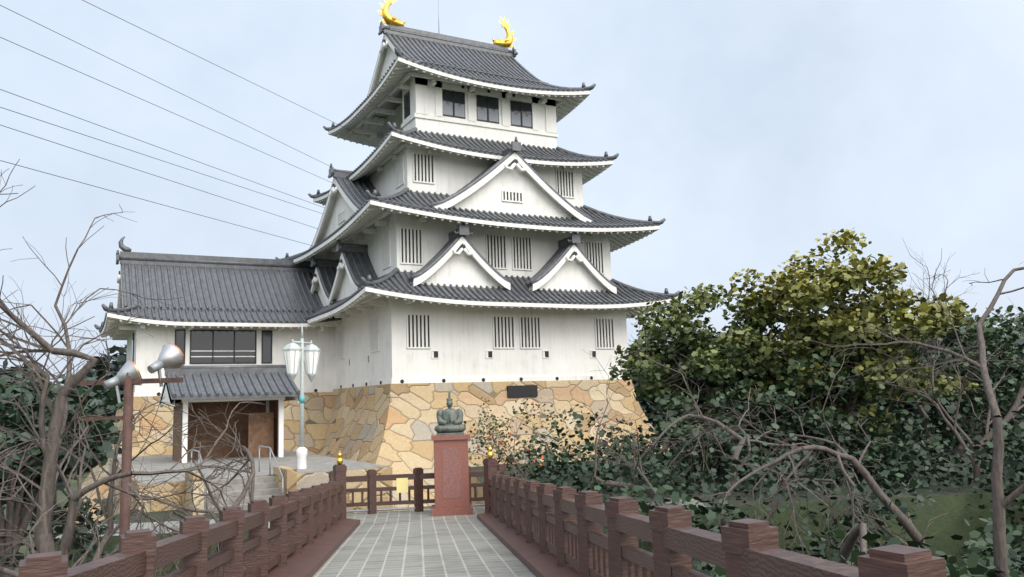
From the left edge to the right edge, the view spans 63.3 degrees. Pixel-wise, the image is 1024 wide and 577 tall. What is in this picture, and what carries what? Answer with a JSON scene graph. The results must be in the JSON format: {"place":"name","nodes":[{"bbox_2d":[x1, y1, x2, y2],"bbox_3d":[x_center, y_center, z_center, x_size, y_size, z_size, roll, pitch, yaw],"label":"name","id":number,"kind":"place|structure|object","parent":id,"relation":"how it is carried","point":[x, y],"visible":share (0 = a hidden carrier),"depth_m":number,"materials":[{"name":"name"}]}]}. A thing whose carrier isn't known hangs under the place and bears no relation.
{"place":"outdoors","nodes":[
{"label":"outdoors","id":0,"kind":"place"},
{"bbox_2d":[0,0,356,245],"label":"power lines","id":1,"kind":"object","parent":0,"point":[148,143],"visible":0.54,"depth_m":33.48,"materials":[{"name":"grey metal"}]},
{"bbox_2d":[0,400,1015,571],"bbox_3d":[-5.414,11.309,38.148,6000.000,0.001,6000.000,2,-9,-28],"label":"ground","id":2,"kind":"structure","parent":0,"point":[60,496],"depth_m":60.18,"materials":[{"name":"green plant"}]},
{"bbox_2d":[0,424,73,576],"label":"bare shrub","id":3,"kind":"object","parent":2,"relation":"on","point":[9,572],"visible":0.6,"depth_m":13.45,"materials":[{"name":"brown plant"}]},
{"bbox_2d":[0,435,102,576],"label":"bare shrub","id":4,"kind":"object","parent":2,"relation":"on","point":[13,515],"visible":0.46,"depth_m":16.85,"materials":[{"name":"brown plant"}]},
{"bbox_2d":[0,373,134,567],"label":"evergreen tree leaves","id":5,"kind":"object","parent":4,"relation":"attached to","point":[106,426],"visible":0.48,"depth_m":17.10,"materials":[{"name":"green plant"}]},
{"bbox_2d":[0,276,140,519],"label":"cherry tree","id":6,"kind":"object","parent":2,"relation":"on","point":[42,375],"visible":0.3,"depth_m":21.07,"materials":[{"name":"brown plant"}]},
{"bbox_2d":[0,159,245,568],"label":"cherry tree","id":7,"kind":"object","parent":2,"relation":"on","point":[59,409],"visible":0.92,"depth_m":10.37,"materials":[{"name":"brown plant"}]},
{"bbox_2d":[0,368,248,576],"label":"cherry tree","id":8,"kind":"object","parent":2,"relation":"on","point":[107,510],"visible":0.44,"depth_m":14.39,"materials":[{"name":"brown plant"}]},
{"bbox_2d":[75,343,184,549],"bbox_3d":[-6.358,4.451,13.641,1.801,7.095,0.601,-2,-8,-1],"label":"floodlight pole","id":9,"kind":"object","parent":2,"relation":"on","point":[128,376],"visible":0.95,"depth_m":13.88,"materials":[{"name":"brown metal"}]},
{"bbox_2d":[0,400,264,574],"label":"bare shrub","id":10,"kind":"object","parent":2,"relation":"on","point":[237,502],"visible":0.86,"depth_m":10.46,"materials":[{"name":"brown plant"}]},
{"bbox_2d":[60,459,247,553],"bbox_3d":[-8.390,6.498,19.461,4.293,4.761,8.210,0,-8,-15],"label":"bare shrub","id":11,"kind":"object","parent":2,"relation":"on","point":[191,510],"visible":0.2,"depth_m":21.13,"materials":[{"name":"brown plant"}]},
{"bbox_2d":[95,399,254,576],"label":"bare shrub","id":12,"kind":"object","parent":2,"relation":"on","point":[251,492],"visible":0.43,"depth_m":18.54,"materials":[{"name":"brown plant"}]},
{"bbox_2d":[64,392,333,523],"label":"stone wall","id":13,"kind":"structure","parent":2,"relation":"on","point":[317,409],"depth_m":44.75,"materials":[{"name":"beige stone"}]},
{"bbox_2d":[0,316,1023,471],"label":"tree line","id":14,"kind":"object","parent":2,"relation":"on","point":[117,364],"visible":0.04,"depth_m":94.21,"materials":[{"name":"green plant"}]},
{"bbox_2d":[537,388,1023,576],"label":"shrubs","id":15,"kind":"object","parent":2,"relation":"on","point":[1015,561],"visible":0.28,"depth_m":26.52,"materials":[{"name":"green plant"}]},
{"bbox_2d":[668,352,961,568],"bbox_3d":[6.326,4.654,18.646,7.586,6.365,4.825,5,-10,-43],"label":"cherry tree","id":16,"kind":"object","parent":2,"relation":"on","point":[907,524],"visible":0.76,"depth_m":18.12,"materials":[{"name":"brown plant"}]},
{"bbox_2d":[762,436,879,547],"bbox_3d":[5.080,7.335,18.329,6.436,7.790,3.524,1,-8,-17],"label":"bare shrub","id":17,"kind":"object","parent":2,"relation":"on","point":[776,503],"visible":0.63,"depth_m":19.45,"materials":[{"name":"brown plant"}]},
{"bbox_2d":[838,522,866,566],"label":"cherry tree","id":18,"kind":"object","parent":2,"relation":"on","point":[858,530],"visible":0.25,"depth_m":15.39,"materials":[{"name":"plant"}]},
{"bbox_2d":[787,250,1023,576],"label":"cherry tree","id":19,"kind":"object","parent":2,"relation":"on","point":[1000,503],"visible":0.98,"depth_m":15.02,"materials":[{"name":"brown plant"}]},
{"bbox_2d":[0,0,1023,384],"label":"sky","id":20,"kind":"structure","parent":0,"point":[758,130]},
{"bbox_2d":[55,448,1023,576],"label":"grass lawn","id":21,"kind":"structure","parent":0,"point":[947,499],"depth_m":23.00,"materials":[{"name":"grass"}]},
{"bbox_2d":[109,445,392,514],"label":"gate terrace","id":22,"kind":"structure","parent":21,"relation":"on","point":[277,475],"depth_m":27.64,"materials":[{"name":"stone"}]},
{"bbox_2d":[160,365,299,462],"bbox_3d":[-12.708,5.533,37.255,5.460,4.170,4.786,2,-9,-28],"label":"entrance porch","id":23,"kind":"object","parent":22,"relation":"on","point":[212,389],"depth_m":37.17,"materials":[{"name":"tile"}]},
{"bbox_2d":[283,325,320,468],"bbox_3d":[-7.482,4.248,29.571,0.713,5.980,1.653,-6,-9,28],"label":"lamp post","id":24,"kind":"object","parent":22,"relation":"on","point":[301,355],"visible":0.84,"depth_m":29.47,"materials":[{"name":"white metal"}]},
{"bbox_2d":[268,512,578,576],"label":"bridge deck","id":25,"kind":"structure","parent":21,"relation":"on","point":[484,545],"depth_m":13.76,"materials":[{"name":"tile"}]},
{"bbox_2d":[18,445,946,576],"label":"bridge railing","id":26,"kind":"object","parent":25,"relation":"on","point":[544,515],"visible":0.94,"depth_m":7.72,"materials":[{"name":"brown wood"}]},
{"bbox_2d":[431,433,472,516],"bbox_3d":[-1.682,5.112,22.925,1.100,2.120,1.100,-1,-8,-7],"label":"statue pedestal","id":27,"kind":"object","parent":21,"relation":"on","point":[451,480],"visible":0.98,"depth_m":22.47,"materials":[{"name":"red stone"}]},
{"bbox_2d":[435,391,465,435],"bbox_3d":[-1.733,3.467,23.125,0.880,1.197,0.678,-1,-8,-7],"label":"seated statue","id":28,"kind":"object","parent":27,"relation":"on","point":[450,420],"visible":1,"depth_m":22.91,"materials":[{"name":"grey stone"}]},
{"bbox_2d":[317,379,669,510],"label":"stone base","id":29,"kind":"object","parent":21,"relation":"on","point":[393,426],"depth_m":41.00,"materials":[{"name":"beige stone"}]},
{"bbox_2d":[275,1,679,396],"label":"castle tower","id":30,"kind":"structure","parent":29,"relation":"on","point":[464,233],"depth_m":43.79,"materials":[{"name":"white paint"}]},
{"bbox_2d":[94,250,341,396],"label":"castle wing","id":31,"kind":"structure","parent":30,"relation":"attached to","point":[237,311],"depth_m":45.80,"materials":[{"name":"grey tile"}]},
{"bbox_2d":[118,236,131,251],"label":"roof ornament","id":32,"kind":"object","parent":31,"relation":"on","point":[123,247],"visible":1,"depth_m":46.40,"materials":[{"name":"tile"}]},
{"bbox_2d":[377,0,405,26],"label":"roof ornament","id":33,"kind":"object","parent":30,"relation":"on","point":[388,18],"visible":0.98,"depth_m":49.77,"materials":[{"name":"gold metal"}]},
{"bbox_2d":[492,16,515,47],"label":"roof ornament","id":34,"kind":"object","parent":30,"relation":"on","point":[508,40],"visible":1,"depth_m":53.66,"materials":[{"name":"gold metal"}]},
{"bbox_2d":[464,394,573,478],"bbox_3d":[0.055,4.934,25.930,3.790,3.196,2.775,-4,-8,18],"label":"bush","id":35,"kind":"object","parent":21,"relation":"on","point":[481,432],"depth_m":25.92,"materials":[{"name":"green plant"}]},
{"bbox_2d":[583,350,693,499],"bbox_3d":[3.730,5.298,24.725,3.148,7.067,2.182,0,-8,-11],"label":"cherry tree","id":36,"kind":"object","parent":21,"relation":"on","point":[648,492],"visible":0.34,"depth_m":24.07,"materials":[{"name":"brown plant"}]},
{"bbox_2d":[606,371,746,498],"bbox_3d":[5.308,5.487,27.148,4.425,6.317,5.951,-6,-9,30],"label":"cherry tree","id":37,"kind":"object","parent":21,"relation":"on","point":[664,448],"visible":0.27,"depth_m":27.57,"materials":[{"name":"brown plant"}]},
{"bbox_2d":[650,334,752,470],"bbox_3d":[7.846,4.553,32.996,5.014,6.260,5.000,2,-9,-28],"label":"bare tree","id":38,"kind":"object","parent":21,"relation":"on","point":[709,391],"visible":0.13,"depth_m":32.54,"materials":[{"name":"brown plant"}]},
{"bbox_2d":[608,283,810,427],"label":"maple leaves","id":39,"kind":"object","parent":38,"relation":"attached to","point":[707,350],"visible":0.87,"depth_m":31.94,"materials":[{"name":"green plant"}]},
{"bbox_2d":[572,337,846,563],"bbox_3d":[5.524,4.877,22.966,9.282,7.421,6.193,2,-9,-28],"label":"cherry tree","id":40,"kind":"object","parent":21,"relation":"on","point":[740,444],"visible":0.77,"depth_m":22.84,"materials":[{"name":"brown plant"}]},
{"bbox_2d":[498,428,1023,576],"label":"bridge shrubs","id":41,"kind":"object","parent":21,"relation":"on","point":[974,567],"depth_m":19.75,"materials":[{"name":"green plant"}]},
{"bbox_2d":[641,376,899,466],"bbox_3d":[9.489,5.489,30.058,9.078,4.657,6.154,-4,-8,19],"label":"bare tree","id":42,"kind":"object","parent":21,"relation":"on","point":[777,418],"visible":0.18,"depth_m":28.66,"materials":[{"name":"brown plant"}]},
{"bbox_2d":[616,353,929,482],"bbox_3d":[9.889,4.845,28.864,12.315,5.019,8.180,2,-9,-28],"label":"bush","id":43,"kind":"object","parent":21,"relation":"on","point":[819,428],"visible":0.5,"depth_m":27.89,"materials":[{"name":"green plant"}]},
{"bbox_2d":[800,280,896,469],"bbox_3d":[12.605,3.224,30.546,4.236,7.901,4.326,4,-10,-39],"label":"bare tree","id":44,"kind":"object","parent":21,"relation":"on","point":[847,406],"visible":0.06,"depth_m":30.51,"materials":[{"name":"brown plant"}]},
{"bbox_2d":[720,227,977,440],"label":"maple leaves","id":45,"kind":"object","parent":44,"relation":"attached to","point":[806,296],"visible":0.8,"depth_m":29.18,"materials":[{"name":"green plant"}]},
{"bbox_2d":[828,286,1023,482],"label":"cherry tree","id":46,"kind":"object","parent":21,"relation":"on","point":[988,436],"visible":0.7,"depth_m":26.19,"materials":[{"name":"brown plant"}]},
{"bbox_2d":[875,238,1023,456],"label":"cherry tree","id":47,"kind":"object","parent":21,"relation":"on","point":[924,414],"visible":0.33,"depth_m":33.56,"materials":[{"name":"brown plant"}]},
{"bbox_2d":[945,377,984,444],"bbox_3d":[21.029,5.688,40.050,5.467,6.020,5.800,2,-9,-28],"label":"bare tree","id":48,"kind":"object","parent":21,"relation":"on","point":[975,416],"visible":0.05,"depth_m":39.44,"materials":[{"name":"brown plant"}]},
{"bbox_2d":[894,305,1023,449],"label":"broadleaf tree leaves","id":49,"kind":"object","parent":48,"relation":"attached to","point":[1008,390],"visible":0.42,"depth_m":38.30,"materials":[{"name":"green plant"}]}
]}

